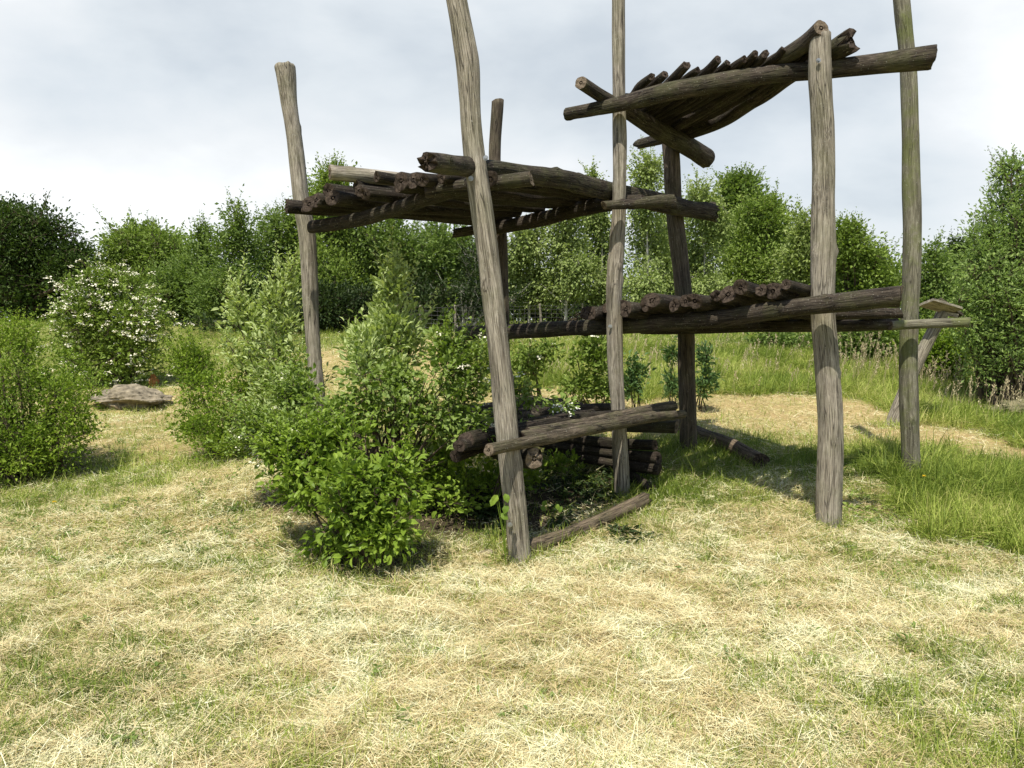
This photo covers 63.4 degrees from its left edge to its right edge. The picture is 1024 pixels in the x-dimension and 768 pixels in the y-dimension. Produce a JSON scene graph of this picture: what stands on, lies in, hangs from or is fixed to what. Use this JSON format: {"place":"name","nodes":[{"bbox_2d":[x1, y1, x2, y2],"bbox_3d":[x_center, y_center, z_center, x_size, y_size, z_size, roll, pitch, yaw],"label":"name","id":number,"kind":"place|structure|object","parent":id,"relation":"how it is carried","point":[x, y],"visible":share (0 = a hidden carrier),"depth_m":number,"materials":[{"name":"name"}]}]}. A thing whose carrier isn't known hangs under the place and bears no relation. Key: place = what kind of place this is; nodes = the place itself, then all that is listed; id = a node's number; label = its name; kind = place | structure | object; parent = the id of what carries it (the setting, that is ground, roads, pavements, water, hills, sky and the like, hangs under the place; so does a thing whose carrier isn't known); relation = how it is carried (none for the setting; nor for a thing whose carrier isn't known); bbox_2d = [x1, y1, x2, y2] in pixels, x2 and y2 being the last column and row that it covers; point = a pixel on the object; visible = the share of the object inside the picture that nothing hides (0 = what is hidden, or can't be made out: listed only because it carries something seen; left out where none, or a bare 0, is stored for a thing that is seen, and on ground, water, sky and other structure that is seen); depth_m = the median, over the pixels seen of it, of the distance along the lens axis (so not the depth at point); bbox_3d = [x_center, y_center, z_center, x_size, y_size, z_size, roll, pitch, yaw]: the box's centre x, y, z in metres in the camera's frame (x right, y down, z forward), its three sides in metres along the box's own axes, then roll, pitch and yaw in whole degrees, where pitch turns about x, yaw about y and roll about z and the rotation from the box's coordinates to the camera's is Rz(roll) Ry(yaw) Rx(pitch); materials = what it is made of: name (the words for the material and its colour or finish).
{"place":"outdoors","nodes":[
{"label":"outdoors","id":0,"kind":"place"},
{"bbox_2d":[0,321,1023,767],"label":"ground","id":1,"kind":"structure","parent":0,"point":[532,517],"depth_m":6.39,"materials":[{"name":"beige plant"}]},
{"bbox_2d":[0,188,113,321],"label":"oak tree","id":2,"kind":"object","parent":1,"relation":"on","point":[27,265],"visible":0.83,"depth_m":38.76,"materials":[{"name":"green plant"}]},
{"bbox_2d":[0,301,117,487],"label":"shrub","id":3,"kind":"object","parent":1,"relation":"on","point":[25,446],"visible":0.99,"depth_m":9.14,"materials":[{"name":"green plant"}]},
{"bbox_2d":[33,249,194,389],"bbox_3d":[-8.180,-1.276,17.220,3.357,3.194,2.889,0,3,0],"label":"elder bush","id":4,"kind":"object","parent":1,"relation":"on","point":[122,329],"visible":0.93,"depth_m":16.72,"materials":[{"name":"green plant"}]},
{"bbox_2d":[89,384,172,409],"bbox_3d":[-6.778,0.255,14.632,1.458,0.519,1.148,0,3,0],"label":"boulder","id":5,"kind":"object","parent":1,"relation":"on","point":[116,397],"visible":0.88,"depth_m":14.30,"materials":[{"name":"grey stone"}]},
{"bbox_2d":[90,204,195,299],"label":"round tree","id":6,"kind":"object","parent":1,"relation":"on","point":[133,243],"visible":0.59,"depth_m":42.26,"materials":[{"name":"green plant"}]},
{"bbox_2d":[148,374,159,386],"bbox_3d":[-7.371,-0.015,17.031,0.221,0.389,0.204,0,3,0],"label":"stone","id":7,"kind":"object","parent":1,"relation":"on","point":[152,378],"visible":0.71,"depth_m":16.97,"materials":[{"name":"brown stone"}]},
{"bbox_2d":[134,245,216,324],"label":"tree","id":8,"kind":"object","parent":1,"relation":"on","point":[168,278],"visible":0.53,"depth_m":28.95,"materials":[{"name":"green plant"}]},
{"bbox_2d":[162,211,227,317],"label":"tree","id":9,"kind":"object","parent":1,"relation":"on","point":[200,230],"visible":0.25,"depth_m":30.07,"materials":[{"name":"green plant"}]},
{"bbox_2d":[176,184,281,331],"bbox_3d":[-8.800,-3.975,26.793,3.687,4.780,3.749,-2,4,-32],"label":"slender tree","id":10,"kind":"object","parent":1,"relation":"on","point":[210,295],"visible":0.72,"depth_m":26.36,"materials":[{"name":"green plant"}]},
{"bbox_2d":[142,314,338,463],"bbox_3d":[-3.232,0.065,9.290,3.180,1.746,1.239,3,4,38],"label":"shrub","id":11,"kind":"object","parent":1,"relation":"on","point":[190,368],"visible":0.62,"depth_m":9.39,"materials":[{"name":"green plant"}]},
{"bbox_2d":[198,193,319,322],"bbox_3d":[-8.105,-4.253,28.926,5.183,4.710,4.610,2,4,29],"label":"tree","id":12,"kind":"object","parent":1,"relation":"on","point":[275,222],"visible":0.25,"depth_m":28.07,"materials":[{"name":"green plant"}]},
{"bbox_2d":[211,238,348,462],"bbox_3d":[-2.478,-0.399,8.535,1.634,2.654,1.110,2,4,31],"label":"shrub","id":13,"kind":"object","parent":1,"relation":"on","point":[277,298],"visible":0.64,"depth_m":8.69,"materials":[{"name":"green plant"}]},
{"bbox_2d":[167,267,477,332],"bbox_3d":[-5.723,-2.584,25.922,9.670,2.252,3.980,0,3,0],"label":"thicket","id":14,"kind":"object","parent":1,"relation":"on","point":[331,313],"visible":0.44,"depth_m":25.24,"materials":[{"name":"green plant"}]},
{"bbox_2d":[264,148,390,309],"bbox_3d":[-5.980,-4.736,27.577,4.190,5.859,4.410,0,3,0],"label":"tree","id":15,"kind":"object","parent":1,"relation":"on","point":[332,261],"visible":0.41,"depth_m":26.96,"materials":[{"name":"green plant"}]},
{"bbox_2d":[242,391,457,577],"bbox_3d":[-1.179,0.746,6.077,1.675,1.323,1.068,3,5,45],"label":"shrub","id":16,"kind":"object","parent":1,"relation":"on","point":[362,520],"visible":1,"depth_m":5.97,"materials":[{"name":"green plant"}]},
{"bbox_2d":[205,277,525,517],"bbox_3d":[-1.209,0.141,7.076,2.762,2.093,1.352,1,3,9],"label":"shrub","id":17,"kind":"object","parent":1,"relation":"on","point":[455,354],"visible":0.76,"depth_m":7.00,"materials":[{"name":"green plant"}]},
{"bbox_2d":[331,226,438,456],"bbox_3d":[-1.155,-0.222,7.526,0.951,2.421,0.967,2,4,25],"label":"shrub","id":18,"kind":"object","parent":1,"relation":"on","point":[399,338],"visible":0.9,"depth_m":7.43,"materials":[{"name":"green plant"}]},
{"bbox_2d":[335,219,454,296],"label":"tree","id":19,"kind":"object","parent":1,"relation":"on","point":[382,230],"visible":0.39,"depth_m":27.80,"materials":[{"name":"green plant"}]},
{"bbox_2d":[409,221,484,323],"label":"tree","id":20,"kind":"object","parent":1,"relation":"on","point":[447,241],"visible":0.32,"depth_m":29.76,"materials":[{"name":"green plant"}]},
{"bbox_2d":[0,263,924,320],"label":"wood","id":21,"kind":"object","parent":1,"relation":"on","point":[515,314],"depth_m":58.29,"materials":[{"name":"green wood"}]},
{"bbox_2d":[0,400,940,590],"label":"grass tufts","id":22,"kind":"object","parent":1,"relation":"on","point":[493,540],"visible":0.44,"depth_m":7.08,"materials":[{"name":"green plant"}]},
{"bbox_2d":[424,234,533,330],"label":"dead shrub","id":23,"kind":"object","parent":1,"relation":"on","point":[473,304],"visible":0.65,"depth_m":24.43,"materials":[{"name":"plant"}]},
{"bbox_2d":[478,549,493,556],"bbox_3d":[-0.192,1.319,6.445,0.151,0.075,0.109,0,3,0],"label":"stone","id":24,"kind":"object","parent":1,"relation":"on","point":[487,550],"visible":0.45,"depth_m":6.42,"materials":[{"name":"beige stone"}]},
{"bbox_2d":[396,434,591,519],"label":"shrub","id":25,"kind":"object","parent":1,"relation":"on","point":[465,477],"visible":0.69,"depth_m":7.40,"materials":[{"name":"green plant"}]},
{"bbox_2d":[397,303,599,332],"bbox_3d":[0.642,-1.865,24.317,7.969,1.051,0.594,0,3,-2],"label":"wire fence","id":26,"kind":"object","parent":1,"relation":"on","point":[539,305],"visible":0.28,"depth_m":24.34,"materials":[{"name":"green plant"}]},
{"bbox_2d":[489,493,509,564],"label":"seedling","id":27,"kind":"object","parent":1,"relation":"on","point":[505,508],"visible":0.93,"depth_m":6.01,"materials":[{"name":"green plant"}]},
{"bbox_2d":[0,323,1019,534],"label":"cut hay","id":28,"kind":"object","parent":1,"relation":"on","point":[172,411],"visible":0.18,"depth_m":10.33},
{"bbox_2d":[0,438,1022,750],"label":"ground weeds","id":29,"kind":"object","parent":1,"relation":"on","point":[232,508],"visible":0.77,"depth_m":6.06,"materials":[{"name":"green plant"}]},
{"bbox_2d":[0,446,1023,767],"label":"cut hay","id":30,"kind":"object","parent":1,"relation":"on","point":[578,746],"visible":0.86,"depth_m":4.42},
{"bbox_2d":[507,213,561,322],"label":"birch tree","id":31,"kind":"object","parent":1,"relation":"on","point":[524,245],"visible":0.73,"depth_m":25.27,"materials":[{"name":"green plant"}]},
{"bbox_2d":[492,369,579,504],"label":"shrub","id":32,"kind":"object","parent":1,"relation":"on","point":[527,393],"visible":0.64,"depth_m":7.54,"materials":[{"name":"green plant"}]},
{"bbox_2d":[510,337,566,395],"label":"shrub","id":33,"kind":"object","parent":1,"relation":"on","point":[525,356],"visible":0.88,"depth_m":11.25,"materials":[{"name":"green plant"}]},
{"bbox_2d":[416,454,663,542],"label":"ground weeds","id":34,"kind":"object","parent":1,"relation":"on","point":[493,512],"visible":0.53,"depth_m":7.93,"materials":[{"name":"green plant"}]},
{"bbox_2d":[540,501,562,528],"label":"seedling","id":35,"kind":"object","parent":1,"relation":"on","point":[556,506],"visible":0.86,"depth_m":7.02,"materials":[{"name":"green plant"}]},
{"bbox_2d":[530,529,575,553],"bbox_3d":[0.273,1.258,6.547,0.707,0.143,0.130,-3,5,-44],"label":"fallen log","id":36,"kind":"object","parent":1,"relation":"on","point":[551,536],"visible":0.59,"depth_m":6.53,"materials":[{"name":"brown wood"}]},
{"bbox_2d":[522,209,606,320],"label":"birch tree","id":37,"kind":"object","parent":1,"relation":"on","point":[569,260],"visible":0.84,"depth_m":24.49,"materials":[{"name":"green plant"}]},
{"bbox_2d":[544,335,626,403],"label":"shrub","id":38,"kind":"object","parent":1,"relation":"on","point":[597,362],"visible":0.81,"depth_m":10.95,"materials":[{"name":"green plant"}]},
{"bbox_2d":[569,156,630,312],"bbox_3d":[2.802,-4.260,25.827,2.435,5.277,2.941,0,3,0],"label":"birch tree","id":39,"kind":"object","parent":1,"relation":"on","point":[600,224],"visible":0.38,"depth_m":25.44,"materials":[{"name":"green plant"}]},
{"bbox_2d":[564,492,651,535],"bbox_3d":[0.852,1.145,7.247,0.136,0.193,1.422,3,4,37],"label":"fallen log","id":40,"kind":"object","parent":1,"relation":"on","point":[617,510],"visible":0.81,"depth_m":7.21,"materials":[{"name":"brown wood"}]},
{"bbox_2d":[274,0,970,565],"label":"climbing frame","id":41,"kind":"object","parent":1,"relation":"on","point":[494,196],"visible":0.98,"depth_m":7.71,"materials":[{"name":"brown wood"}]},
{"bbox_2d":[623,348,656,407],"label":"leafy weed","id":42,"kind":"object","parent":1,"relation":"on","point":[633,384],"visible":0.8,"depth_m":11.59,"materials":[{"name":"green plant"}]},
{"bbox_2d":[629,471,655,492],"bbox_3d":[1.304,0.996,8.463,0.100,0.172,0.511,-1,4,-22],"label":"fallen log","id":43,"kind":"object","parent":1,"relation":"on","point":[644,484],"visible":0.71,"depth_m":8.37,"materials":[{"name":"brown wood"}]},
{"bbox_2d":[602,135,693,302],"bbox_3d":[3.915,-4.194,23.839,2.164,5.640,3.139,2,4,27],"label":"birch tree","id":44,"kind":"object","parent":1,"relation":"on","point":[648,280],"visible":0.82,"depth_m":23.45,"materials":[{"name":"green plant"}]},
{"bbox_2d":[639,191,696,294],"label":"birch tree","id":45,"kind":"object","parent":1,"relation":"on","point":[663,217],"visible":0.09,"depth_m":28.29,"materials":[{"name":"green plant"}]},
{"bbox_2d":[658,336,678,401],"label":"thistle","id":46,"kind":"object","parent":1,"relation":"on","point":[671,385],"visible":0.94,"depth_m":12.29,"materials":[{"name":"green plant"}]},
{"bbox_2d":[443,272,926,323],"bbox_3d":[5.862,-2.941,27.916,16.465,2.205,5.137,0,3,0],"label":"hedge","id":47,"kind":"object","parent":1,"relation":"on","point":[575,316],"visible":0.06,"depth_m":27.61,"materials":[{"name":"green plant"}]},
{"bbox_2d":[695,339,724,411],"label":"thistle","id":48,"kind":"object","parent":1,"relation":"on","point":[704,360],"visible":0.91,"depth_m":11.97,"materials":[{"name":"green plant"}]},
{"bbox_2d":[665,164,757,294],"bbox_3d":[6.135,-4.330,25.739,2.740,5.411,3.537,0,3,0],"label":"birch tree","id":49,"kind":"object","parent":1,"relation":"on","point":[704,281],"visible":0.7,"depth_m":25.44,"materials":[{"name":"green plant"}]},
{"bbox_2d":[672,419,769,467],"bbox_3d":[2.352,0.661,9.997,0.289,0.397,2.194,-1,4,-17],"label":"fallen log","id":50,"kind":"object","parent":1,"relation":"on","point":[735,445],"visible":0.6,"depth_m":9.34,"materials":[{"name":"brown wood"}]},
{"bbox_2d":[707,161,779,265],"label":"tree","id":51,"kind":"object","parent":1,"relation":"on","point":[744,183],"visible":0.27,"depth_m":36.67,"materials":[{"name":"green plant"}]},
{"bbox_2d":[468,335,1023,448],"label":"tall grass","id":52,"kind":"structure","parent":1,"relation":"on","point":[929,406],"depth_m":14.36,"materials":[{"name":"green plant"}]},
{"bbox_2d":[710,177,810,285],"bbox_3d":[9.076,-4.481,28.757,5.159,5.068,4.709,-3,4,-39],"label":"tree","id":53,"kind":"object","parent":1,"relation":"on","point":[763,230],"visible":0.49,"depth_m":28.03,"materials":[{"name":"green plant"}]},
{"bbox_2d":[511,332,1021,417],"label":"seed grass","id":54,"kind":"structure","parent":1,"relation":"on","point":[809,363],"depth_m":14.96,"materials":[{"name":"plant"}]},
{"bbox_2d":[738,332,812,348],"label":"shrub","id":55,"kind":"object","parent":1,"relation":"on","point":[763,337],"visible":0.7,"depth_m":19.29,"materials":[{"name":"green plant"}]},
{"bbox_2d":[764,194,842,285],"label":"tree","id":56,"kind":"object","parent":1,"relation":"on","point":[795,259],"visible":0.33,"depth_m":25.12,"materials":[{"name":"green plant"}]},
{"bbox_2d":[806,318,920,360],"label":"shrub","id":57,"kind":"object","parent":1,"relation":"on","point":[885,337],"visible":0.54,"depth_m":17.70,"materials":[{"name":"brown plant"}]},
{"bbox_2d":[808,207,923,330],"bbox_3d":[10.679,-3.328,24.880,3.994,3.693,3.571,0,3,0],"label":"tree","id":58,"kind":"object","parent":1,"relation":"on","point":[864,261],"visible":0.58,"depth_m":24.11,"materials":[{"name":"green plant"}]},
{"bbox_2d":[842,478,999,551],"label":"ground weeds","id":59,"kind":"object","parent":1,"relation":"on","point":[872,519],"visible":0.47,"depth_m":7.61,"materials":[{"name":"green plant"}]},
{"bbox_2d":[885,298,963,425],"bbox_3d":[5.713,-0.217,11.390,1.090,1.951,0.516,-1,3,-10],"label":"bird table","id":60,"kind":"object","parent":1,"relation":"on","point":[942,307],"visible":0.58,"depth_m":11.38,"materials":[{"name":"grey wood"}]},
{"bbox_2d":[877,315,982,381],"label":"shrub","id":61,"kind":"object","parent":1,"relation":"on","point":[943,345],"visible":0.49,"depth_m":15.76,"materials":[{"name":"green plant"}]},
{"bbox_2d":[837,331,1023,415],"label":"seed grass","id":62,"kind":"structure","parent":1,"relation":"on","point":[878,361],"depth_m":14.97,"materials":[{"name":"plant"}]},
{"bbox_2d":[844,426,1023,565],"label":"tall grass","id":63,"kind":"structure","parent":1,"relation":"on","point":[969,517],"depth_m":7.88,"materials":[{"name":"green plant"}]},
{"bbox_2d":[898,226,976,318],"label":"tree","id":64,"kind":"object","parent":1,"relation":"on","point":[935,258],"visible":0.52,"depth_m":31.20,"materials":[{"name":"green plant"}]},
{"bbox_2d":[922,229,993,314],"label":"tree","id":65,"kind":"object","parent":1,"relation":"on","point":[959,240],"visible":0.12,"depth_m":34.97,"materials":[{"name":"green plant"}]},
{"bbox_2d":[928,143,1023,404],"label":"willow bush","id":66,"kind":"object","parent":1,"relation":"on","point":[998,319],"visible":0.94,"depth_m":13.15,"materials":[{"name":"green plant"}]},
{"bbox_2d":[981,398,1023,413],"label":"boulder","id":67,"kind":"object","parent":1,"relation":"on","point":[1008,402],"visible":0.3,"depth_m":13.07,"materials":[{"name":"stone"}]},
{"bbox_2d":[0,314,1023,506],"bbox_3d":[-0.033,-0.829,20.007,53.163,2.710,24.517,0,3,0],"label":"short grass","id":68,"kind":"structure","parent":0,"point":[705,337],"depth_m":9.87,"materials":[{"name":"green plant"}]},
{"bbox_2d":[0,0,1023,320],"label":"sky","id":69,"kind":"structure","parent":0,"point":[160,107],"materials":[{"name":"white"}]}
]}

